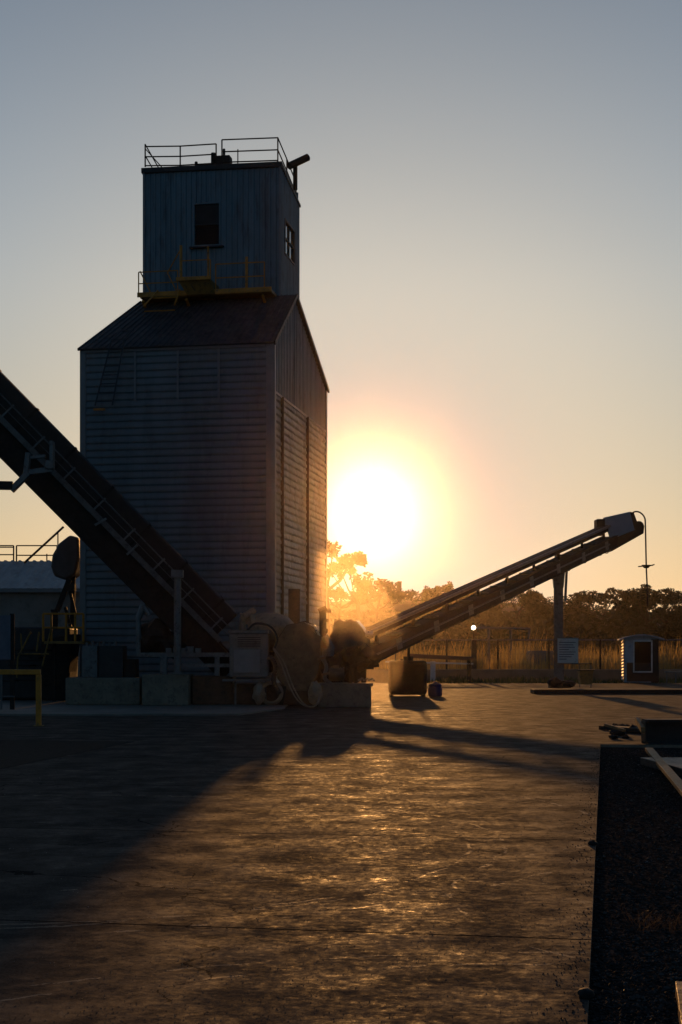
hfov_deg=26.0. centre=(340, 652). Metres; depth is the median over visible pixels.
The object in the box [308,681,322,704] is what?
wheel
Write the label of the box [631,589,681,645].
tree
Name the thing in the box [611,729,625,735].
rubble stone
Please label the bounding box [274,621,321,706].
mixing drum
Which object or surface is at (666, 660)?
dry grass
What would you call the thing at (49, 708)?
plant apron
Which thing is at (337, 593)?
tree
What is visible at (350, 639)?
crusher hopper
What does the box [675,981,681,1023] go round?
timber plank
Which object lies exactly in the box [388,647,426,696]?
oil tank
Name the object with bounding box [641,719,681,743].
steel beam
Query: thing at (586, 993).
stone
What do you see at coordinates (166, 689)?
concrete footing
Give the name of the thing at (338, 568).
tree
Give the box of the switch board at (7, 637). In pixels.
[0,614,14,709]
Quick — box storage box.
[526,651,552,664]
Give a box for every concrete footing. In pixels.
[142,674,193,705]
[192,675,235,704]
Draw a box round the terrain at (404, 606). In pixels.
[329,599,678,682]
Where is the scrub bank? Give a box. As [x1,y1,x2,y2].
[387,617,659,651]
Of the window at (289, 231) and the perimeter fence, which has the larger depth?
the perimeter fence
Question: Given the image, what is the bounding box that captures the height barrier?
[0,669,43,725]
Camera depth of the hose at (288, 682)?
42.47 m
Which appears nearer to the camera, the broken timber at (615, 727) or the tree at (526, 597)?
the broken timber at (615, 727)
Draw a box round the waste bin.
[577,670,593,683]
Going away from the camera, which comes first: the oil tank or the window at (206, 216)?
the window at (206, 216)
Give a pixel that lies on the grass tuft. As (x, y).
(655, 921)
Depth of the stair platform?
45.97 m
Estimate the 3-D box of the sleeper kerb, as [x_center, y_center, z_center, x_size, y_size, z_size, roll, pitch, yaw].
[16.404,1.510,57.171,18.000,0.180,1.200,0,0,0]
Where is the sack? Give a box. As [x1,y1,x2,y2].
[252,682,265,704]
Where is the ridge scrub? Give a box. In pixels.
[329,589,650,615]
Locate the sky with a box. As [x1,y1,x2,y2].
[0,0,681,611]
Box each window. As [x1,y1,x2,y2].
[189,202,223,248]
[285,218,294,265]
[633,640,652,672]
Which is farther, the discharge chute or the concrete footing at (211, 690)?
the discharge chute
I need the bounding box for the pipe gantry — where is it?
[476,627,530,668]
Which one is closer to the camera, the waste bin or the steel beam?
the steel beam
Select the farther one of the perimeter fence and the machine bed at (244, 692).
the perimeter fence
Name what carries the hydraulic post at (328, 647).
on the yard slab at (466, 731)
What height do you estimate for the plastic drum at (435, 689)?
0.550 m
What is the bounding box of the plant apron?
[0,700,287,715]
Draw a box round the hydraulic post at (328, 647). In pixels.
[318,606,334,655]
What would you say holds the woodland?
on the terrain at (404, 606)
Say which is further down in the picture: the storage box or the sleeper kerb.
the sleeper kerb
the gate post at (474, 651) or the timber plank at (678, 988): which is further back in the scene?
the gate post at (474, 651)
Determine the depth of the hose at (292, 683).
42.44 m
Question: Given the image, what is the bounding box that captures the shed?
[0,526,79,676]
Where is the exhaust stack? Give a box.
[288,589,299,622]
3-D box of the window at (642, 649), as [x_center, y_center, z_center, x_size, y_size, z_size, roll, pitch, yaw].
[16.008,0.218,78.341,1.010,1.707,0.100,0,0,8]
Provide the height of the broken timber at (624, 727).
0.112 m
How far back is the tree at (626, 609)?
260.70 m
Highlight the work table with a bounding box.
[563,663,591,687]
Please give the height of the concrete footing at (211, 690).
0.847 m
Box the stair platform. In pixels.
[2,613,89,700]
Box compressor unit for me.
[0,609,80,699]
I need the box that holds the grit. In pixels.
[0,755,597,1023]
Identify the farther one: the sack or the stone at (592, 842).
the sack
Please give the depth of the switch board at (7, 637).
40.00 m
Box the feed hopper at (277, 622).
[239,613,292,671]
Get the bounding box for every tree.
[327,540,367,635]
[327,560,400,620]
[327,568,374,617]
[348,572,416,638]
[420,581,453,614]
[420,585,437,601]
[430,584,476,612]
[460,595,506,616]
[510,589,542,618]
[520,590,567,650]
[563,596,597,636]
[568,588,640,653]
[601,600,648,634]
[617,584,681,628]
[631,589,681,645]
[652,600,681,637]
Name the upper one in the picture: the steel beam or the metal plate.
the steel beam
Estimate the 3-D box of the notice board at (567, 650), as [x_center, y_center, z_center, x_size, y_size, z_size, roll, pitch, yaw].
[9.726,-0.070,63.260,0.898,1.129,0.050,0,0,0]
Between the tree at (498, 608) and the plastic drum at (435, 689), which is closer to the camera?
the plastic drum at (435, 689)
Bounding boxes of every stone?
[577,987,594,999]
[588,840,598,845]
[609,735,617,738]
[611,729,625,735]
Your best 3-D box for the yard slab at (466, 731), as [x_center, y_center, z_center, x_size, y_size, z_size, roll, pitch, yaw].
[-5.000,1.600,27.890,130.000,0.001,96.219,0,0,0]
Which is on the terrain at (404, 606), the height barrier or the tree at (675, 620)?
the tree at (675, 620)
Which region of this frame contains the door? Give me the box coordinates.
[0,615,10,659]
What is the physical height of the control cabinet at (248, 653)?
2.199 m
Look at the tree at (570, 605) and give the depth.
261.35 m
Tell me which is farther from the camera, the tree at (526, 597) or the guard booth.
the tree at (526, 597)
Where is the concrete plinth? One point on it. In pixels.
(105, 691)
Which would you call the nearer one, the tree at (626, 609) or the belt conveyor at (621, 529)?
the belt conveyor at (621, 529)
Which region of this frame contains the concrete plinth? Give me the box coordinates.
[65,677,141,704]
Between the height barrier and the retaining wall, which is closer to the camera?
the height barrier
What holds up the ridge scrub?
on the terrain at (404, 606)
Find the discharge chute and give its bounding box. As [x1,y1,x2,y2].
[51,536,79,626]
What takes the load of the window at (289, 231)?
in the grain tower
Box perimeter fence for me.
[370,639,681,668]
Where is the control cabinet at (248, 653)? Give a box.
[222,630,270,704]
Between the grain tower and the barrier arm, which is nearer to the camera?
the grain tower
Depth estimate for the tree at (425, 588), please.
331.36 m
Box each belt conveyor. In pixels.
[0,370,236,675]
[366,511,654,688]
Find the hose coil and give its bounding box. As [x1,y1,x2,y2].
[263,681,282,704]
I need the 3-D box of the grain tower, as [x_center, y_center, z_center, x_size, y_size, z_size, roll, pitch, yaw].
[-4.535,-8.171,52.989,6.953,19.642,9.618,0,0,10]
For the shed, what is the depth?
62.00 m
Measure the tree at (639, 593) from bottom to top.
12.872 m
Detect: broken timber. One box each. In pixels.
[599,726,640,732]
[604,723,625,731]
[635,717,644,732]
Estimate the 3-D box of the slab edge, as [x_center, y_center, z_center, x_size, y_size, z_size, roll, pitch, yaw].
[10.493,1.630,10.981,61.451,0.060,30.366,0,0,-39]
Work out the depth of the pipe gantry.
99.94 m
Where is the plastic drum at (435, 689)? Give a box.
[428,681,441,696]
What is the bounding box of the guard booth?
[617,634,663,682]
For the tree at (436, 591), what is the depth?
313.87 m
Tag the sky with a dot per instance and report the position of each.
(489, 191)
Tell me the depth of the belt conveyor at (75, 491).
43.19 m
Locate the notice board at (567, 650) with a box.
[558,637,578,663]
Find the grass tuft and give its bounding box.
[616,904,681,933]
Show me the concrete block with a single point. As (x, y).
(344, 694)
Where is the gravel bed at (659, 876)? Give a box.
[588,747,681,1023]
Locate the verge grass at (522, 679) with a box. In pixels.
[427,675,681,682]
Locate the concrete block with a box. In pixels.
[318,678,374,706]
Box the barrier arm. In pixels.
[385,654,472,681]
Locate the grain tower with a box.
[77,137,329,682]
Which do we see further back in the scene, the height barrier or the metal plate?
the height barrier
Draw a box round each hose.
[272,648,319,706]
[274,648,321,706]
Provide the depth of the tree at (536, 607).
260.45 m
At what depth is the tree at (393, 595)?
249.21 m
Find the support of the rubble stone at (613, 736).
on the yard slab at (466, 731)
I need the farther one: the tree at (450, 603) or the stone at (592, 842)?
the tree at (450, 603)
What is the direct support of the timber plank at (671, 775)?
on the gravel bed at (659, 876)
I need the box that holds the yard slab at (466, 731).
[0,683,681,1023]
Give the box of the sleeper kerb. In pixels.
[530,689,681,693]
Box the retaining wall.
[359,669,681,681]
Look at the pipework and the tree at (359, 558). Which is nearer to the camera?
the pipework
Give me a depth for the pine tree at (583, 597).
251.70 m
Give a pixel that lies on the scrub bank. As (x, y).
(479, 644)
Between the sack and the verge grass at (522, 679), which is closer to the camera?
the sack
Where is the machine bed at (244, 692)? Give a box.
[233,683,312,704]
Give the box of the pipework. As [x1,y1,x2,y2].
[234,608,365,694]
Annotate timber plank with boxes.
[645,748,681,795]
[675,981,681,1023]
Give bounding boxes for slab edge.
[587,744,681,1023]
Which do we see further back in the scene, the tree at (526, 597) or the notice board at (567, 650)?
the tree at (526, 597)
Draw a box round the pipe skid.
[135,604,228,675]
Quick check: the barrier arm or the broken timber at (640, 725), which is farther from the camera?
the barrier arm
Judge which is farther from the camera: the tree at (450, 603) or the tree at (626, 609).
the tree at (450, 603)
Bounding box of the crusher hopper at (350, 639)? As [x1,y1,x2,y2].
[316,619,378,682]
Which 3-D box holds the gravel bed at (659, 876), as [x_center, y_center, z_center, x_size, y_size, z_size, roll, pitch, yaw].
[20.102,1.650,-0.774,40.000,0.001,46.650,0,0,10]
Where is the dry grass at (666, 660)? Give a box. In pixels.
[374,629,681,668]
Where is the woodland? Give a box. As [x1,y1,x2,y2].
[329,608,681,657]
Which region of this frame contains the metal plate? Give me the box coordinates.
[640,757,681,775]
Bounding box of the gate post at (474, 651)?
[471,640,476,668]
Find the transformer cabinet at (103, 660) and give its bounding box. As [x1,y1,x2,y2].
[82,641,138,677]
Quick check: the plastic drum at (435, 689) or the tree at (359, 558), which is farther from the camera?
the tree at (359, 558)

